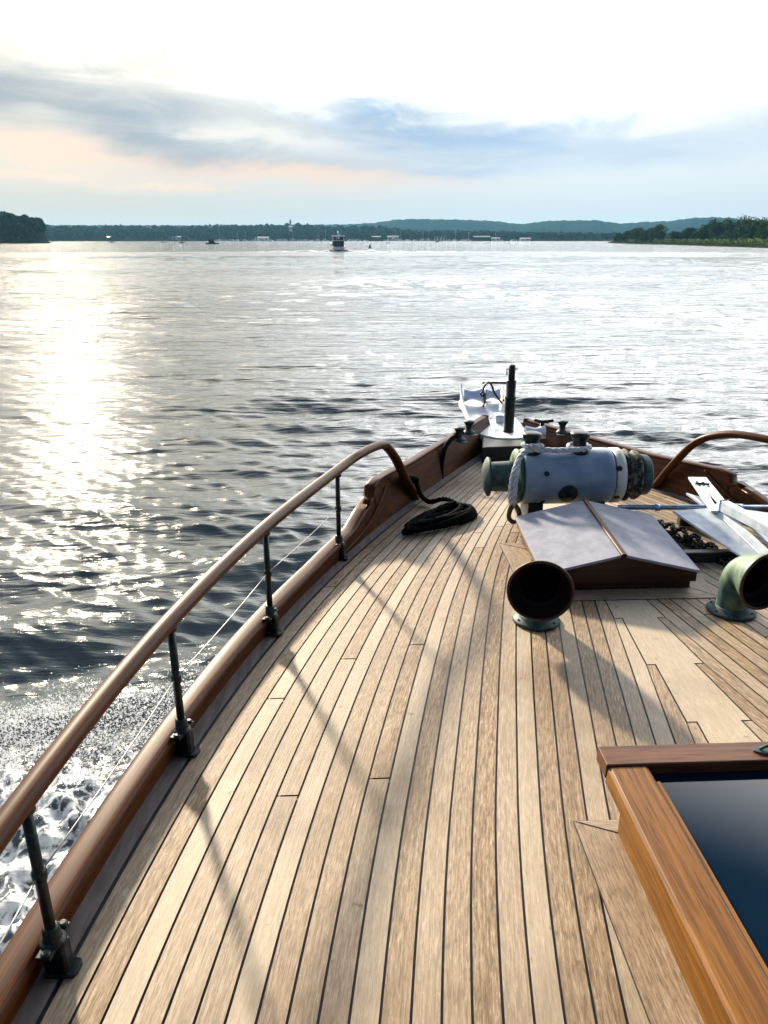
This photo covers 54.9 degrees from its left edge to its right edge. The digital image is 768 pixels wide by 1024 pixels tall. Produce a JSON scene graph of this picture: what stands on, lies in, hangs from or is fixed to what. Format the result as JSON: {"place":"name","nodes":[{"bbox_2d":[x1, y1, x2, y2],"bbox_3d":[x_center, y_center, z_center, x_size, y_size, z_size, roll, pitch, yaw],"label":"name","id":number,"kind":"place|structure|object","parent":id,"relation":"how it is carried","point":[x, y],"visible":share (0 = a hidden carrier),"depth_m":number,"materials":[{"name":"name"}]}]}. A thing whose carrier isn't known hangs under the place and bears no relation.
{"place":"outdoors","nodes":[
{"label":"outdoors","id":0,"kind":"place"},
{"bbox_2d":[0,228,50,243],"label":"headland","id":1,"kind":"structure","parent":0,"point":[5,239],"depth_m":556.25,"materials":[{"name":"plant"}]},
{"bbox_2d":[0,211,46,240],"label":"headland woods","id":2,"kind":"object","parent":1,"relation":"on","point":[9,222],"visible":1,"depth_m":568.19,"materials":[{"name":"green plant"}]},
{"bbox_2d":[47,235,608,240],"bbox_3d":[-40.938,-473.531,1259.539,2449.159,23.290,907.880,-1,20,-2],"label":"bank","id":3,"kind":"structure","parent":0,"point":[128,238],"depth_m":1164.96,"materials":[{"name":"green plant"}]},
{"bbox_2d":[172,236,180,239],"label":"house","id":4,"kind":"structure","parent":3,"relation":"on","point":[176,238],"depth_m":1136.76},
{"bbox_2d":[372,236,380,240],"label":"house","id":5,"kind":"structure","parent":3,"relation":"on","point":[376,238],"depth_m":1164.31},
{"bbox_2d":[44,222,735,239],"bbox_3d":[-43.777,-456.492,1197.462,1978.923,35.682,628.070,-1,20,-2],"label":"woods","id":6,"kind":"object","parent":3,"relation":"on","point":[271,231],"visible":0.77,"depth_m":1225.20,"materials":[{"name":"green plant"}]},
{"bbox_2d":[387,236,398,239],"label":"house","id":7,"kind":"structure","parent":3,"relation":"on","point":[391,237],"depth_m":1169.19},
{"bbox_2d":[473,236,489,239],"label":"marina shed","id":8,"kind":"structure","parent":3,"relation":"on","point":[481,237],"depth_m":1158.87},
{"bbox_2d":[0,241,767,954],"bbox_3d":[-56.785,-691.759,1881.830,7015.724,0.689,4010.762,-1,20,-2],"label":"water","id":9,"kind":"structure","parent":0,"point":[178,419],"depth_m":16.21,"materials":[{"name":"grey liquid"}]},
{"bbox_2d":[0,641,217,898],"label":"bow spray","id":10,"kind":"object","parent":9,"relation":"on","point":[31,728],"visible":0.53,"depth_m":4.95,"materials":[{"name":"white liquid"}]},
{"bbox_2d":[206,240,218,243],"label":"workboat","id":11,"kind":"object","parent":9,"relation":"on","point":[211,241],"visible":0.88,"depth_m":476.28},
{"bbox_2d":[330,231,344,250],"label":"motor trawler","id":12,"kind":"object","parent":9,"relation":"on","point":[337,243],"visible":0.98,"depth_m":201.24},
{"bbox_2d":[0,415,767,1023],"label":"wooden yacht","id":13,"kind":"object","parent":9,"relation":"on","point":[384,797],"visible":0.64,"depth_m":2.24,"materials":[{"name":"brown wood"}]},
{"bbox_2d":[0,441,418,978],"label":"handrail","id":14,"kind":"object","parent":13,"relation":"on","point":[57,958],"visible":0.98,"depth_m":2.00,"materials":[{"name":"brown wood"}]},
{"bbox_2d":[400,475,477,534],"bbox_3d":[0.332,-0.071,4.502,0.489,0.222,0.635,-1,20,-2],"label":"mooring line","id":15,"kind":"object","parent":13,"relation":"on","point":[450,512],"visible":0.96,"depth_m":4.42,"materials":[{"name":"black fabric"}]},
{"bbox_2d":[440,432,463,478],"bbox_3d":[0.477,-0.394,5.334,0.060,0.333,0.337,12,24,30],"label":"mooring line","id":16,"kind":"object","parent":13,"relation":"on","point":[447,444],"visible":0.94,"depth_m":5.25,"materials":[{"name":"black fabric"}]},
{"bbox_2d":[453,426,467,443],"bbox_3d":[0.547,-0.566,5.366,0.100,0.104,0.163,-4,21,-12],"label":"mooring bitt","id":17,"kind":"object","parent":13,"relation":"attached to","point":[460,438],"visible":0.84,"depth_m":5.34,"materials":[{"name":"green metal"}]},
{"bbox_2d":[464,420,477,436],"bbox_3d":[0.638,-0.637,5.558,0.100,0.104,0.163,-4,21,-12],"label":"mooring bitt","id":18,"kind":"object","parent":13,"relation":"attached to","point":[468,431],"visible":0.89,"depth_m":5.53,"materials":[{"name":"green metal"}]},
{"bbox_2d":[459,382,524,439],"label":"bow roller platform","id":19,"kind":"structure","parent":13,"relation":"on","point":[477,403],"depth_m":6.45,"materials":[{"name":"white paint"}]},
{"bbox_2d":[503,364,517,432],"bbox_3d":[1.004,-0.901,5.884,0.094,0.541,0.092,-1,20,-2],"label":"bow post","id":20,"kind":"object","parent":19,"relation":"on","point":[509,410],"visible":1,"depth_m":5.86,"materials":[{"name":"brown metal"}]},
{"bbox_2d":[523,426,545,438],"bbox_3d":[1.179,-0.625,5.781,0.170,0.096,0.084,-1,20,-2],"label":"fairlead roller","id":21,"kind":"object","parent":13,"relation":"on","point":[542,429],"visible":0.62,"depth_m":5.75,"materials":[{"name":"metal"}]},
{"bbox_2d":[506,560,574,631],"bbox_3d":[0.674,0.325,3.215,0.279,0.361,0.274,4,21,10],"label":"cowl vent","id":22,"kind":"object","parent":13,"relation":"on","point":[540,595],"visible":1,"depth_m":3.17,"materials":[{"name":"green metal"}]},
{"bbox_2d":[534,418,553,427],"bbox_3d":[1.252,-0.693,5.802,0.155,0.081,0.070,-1,20,-2],"label":"mooring cleat","id":23,"kind":"object","parent":13,"relation":"attached to","point":[542,422],"visible":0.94,"depth_m":5.79,"materials":[{"name":"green metal"}]},
{"bbox_2d":[555,420,568,435],"bbox_3d":[1.369,-0.652,5.673,0.100,0.104,0.163,3,20,7],"label":"mooring bitt","id":24,"kind":"object","parent":13,"relation":"attached to","point":[561,431],"visible":1,"depth_m":5.65,"materials":[{"name":"green metal"}]},
{"bbox_2d":[481,430,653,514],"bbox_3d":[1.082,-0.217,4.412,1.000,0.546,0.352,-1,20,-2],"label":"anchor windlass","id":25,"kind":"object","parent":13,"relation":"on","point":[602,475],"visible":0.86,"depth_m":4.29,"materials":[{"name":"white paint"},{"name":"verdigris bronze"},{"name":"rope"}]},
{"bbox_2d":[506,441,591,523],"bbox_3d":[0.948,-0.199,4.386,0.543,0.462,0.218,-6,21,-15],"label":"mooring rope","id":26,"kind":"object","parent":25,"relation":"hanging from","point":[514,477],"visible":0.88,"depth_m":4.26,"materials":[{"name":"beige fabric"}]},
{"bbox_2d":[515,499,699,589],"bbox_3d":[1.125,0.155,3.828,0.770,0.251,0.643,-1,20,-2],"label":"deck hatch","id":27,"kind":"object","parent":13,"relation":"on","point":[585,543],"visible":0.82,"depth_m":3.68,"materials":[{"name":"grey wood"}]},
{"bbox_2d":[596,742,767,1023],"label":"skylight","id":28,"kind":"object","parent":13,"relation":"on","point":[693,828],"visible":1,"depth_m":1.83,"materials":[{"name":"brown wood"}]},
{"bbox_2d":[618,477,767,562],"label":"anchor","id":29,"kind":"object","parent":13,"relation":"on","point":[719,523],"visible":0.96,"depth_m":4.03,"materials":[{"name":"white metal"}]},
{"bbox_2d":[657,519,736,566],"bbox_3d":[1.734,0.176,4.041,0.118,0.073,0.833,-8,22,-20],"label":"anchor chain","id":30,"kind":"object","parent":13,"relation":"on","point":[685,539],"visible":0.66,"depth_m":4.09,"materials":[{"name":"black paint"}]},
{"bbox_2d":[652,430,767,488],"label":"handrail","id":31,"kind":"object","parent":13,"relation":"on","point":[676,460],"visible":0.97,"depth_m":4.63,"materials":[{"name":"brown wood"}]},
{"bbox_2d":[706,553,767,621],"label":"cowl vent","id":32,"kind":"object","parent":13,"relation":"on","point":[742,594],"visible":1,"depth_m":3.29,"materials":[{"name":"green metal"}]},
{"bbox_2d":[0,0,767,225],"label":"sky","id":33,"kind":"structure","parent":0,"point":[113,112],"materials":[{"name":"white"}]},
{"bbox_2d":[50,217,759,233],"bbox_3d":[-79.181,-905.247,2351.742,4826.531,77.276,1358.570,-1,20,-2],"label":"hills","id":34,"kind":"structure","parent":0,"point":[588,226],"depth_m":2696.19,"materials":[{"name":"green plant"}]},
{"bbox_2d":[607,240,767,247],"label":"marsh bank","id":35,"kind":"structure","parent":0,"point":[760,245],"depth_m":366.50,"materials":[{"name":"green plant"}]},
{"bbox_2d":[614,232,621,241],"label":"tree","id":36,"kind":"object","parent":35,"relation":"on","point":[617,237],"visible":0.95,"depth_m":574.15,"materials":[{"name":"green plant"}]},
{"bbox_2d":[620,230,630,241],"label":"tree","id":37,"kind":"object","parent":35,"relation":"on","point":[625,236],"visible":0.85,"depth_m":536.54,"materials":[{"name":"green plant"}]},
{"bbox_2d":[627,226,642,241],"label":"tree","id":38,"kind":"object","parent":35,"relation":"on","point":[634,233],"visible":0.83,"depth_m":515.91,"materials":[{"name":"green plant"}]},
{"bbox_2d":[639,228,651,241],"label":"tree","id":39,"kind":"object","parent":35,"relation":"on","point":[644,236],"visible":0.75,"depth_m":496.31,"materials":[{"name":"green plant"}]},
{"bbox_2d":[647,224,668,241],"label":"tree","id":40,"kind":"object","parent":35,"relation":"on","point":[660,234],"visible":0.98,"depth_m":476.17,"materials":[{"name":"green plant"}]},
{"bbox_2d":[668,230,680,239],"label":"tree","id":41,"kind":"object","parent":35,"relation":"on","point":[674,234],"visible":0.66,"depth_m":455.03,"materials":[{"name":"green plant"}]},
{"bbox_2d":[604,237,767,244],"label":"marsh grass","id":42,"kind":"structure","parent":35,"relation":"on","point":[754,240],"depth_m":354.60,"materials":[{"name":"green plant"}]},
{"bbox_2d":[679,227,697,239],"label":"tree","id":43,"kind":"object","parent":35,"relation":"on","point":[687,233],"visible":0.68,"depth_m":435.84,"materials":[{"name":"green plant"}]},
{"bbox_2d":[691,224,712,239],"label":"tree","id":44,"kind":"object","parent":35,"relation":"on","point":[701,233],"visible":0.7,"depth_m":414.79,"materials":[{"name":"green plant"}]},
{"bbox_2d":[706,219,727,238],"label":"tree","id":45,"kind":"object","parent":35,"relation":"on","point":[716,228],"visible":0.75,"depth_m":393.94,"materials":[{"name":"green plant"}]},
{"bbox_2d":[720,214,748,239],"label":"tree","id":46,"kind":"object","parent":35,"relation":"on","point":[730,226],"visible":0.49,"depth_m":376.78,"materials":[{"name":"green plant"}]},
{"bbox_2d":[729,216,758,239],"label":"tree","id":47,"kind":"object","parent":35,"relation":"on","point":[741,226],"visible":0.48,"depth_m":360.95,"materials":[{"name":"green plant"}]},
{"bbox_2d":[740,217,766,239],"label":"tree","id":48,"kind":"object","parent":35,"relation":"on","point":[751,224],"visible":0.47,"depth_m":345.16,"materials":[{"name":"green plant"}]},
{"bbox_2d":[754,219,767,239],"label":"tree","id":49,"kind":"object","parent":35,"relation":"on","point":[762,231],"visible":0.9,"depth_m":336.36,"materials":[{"name":"green plant"}]}
]}

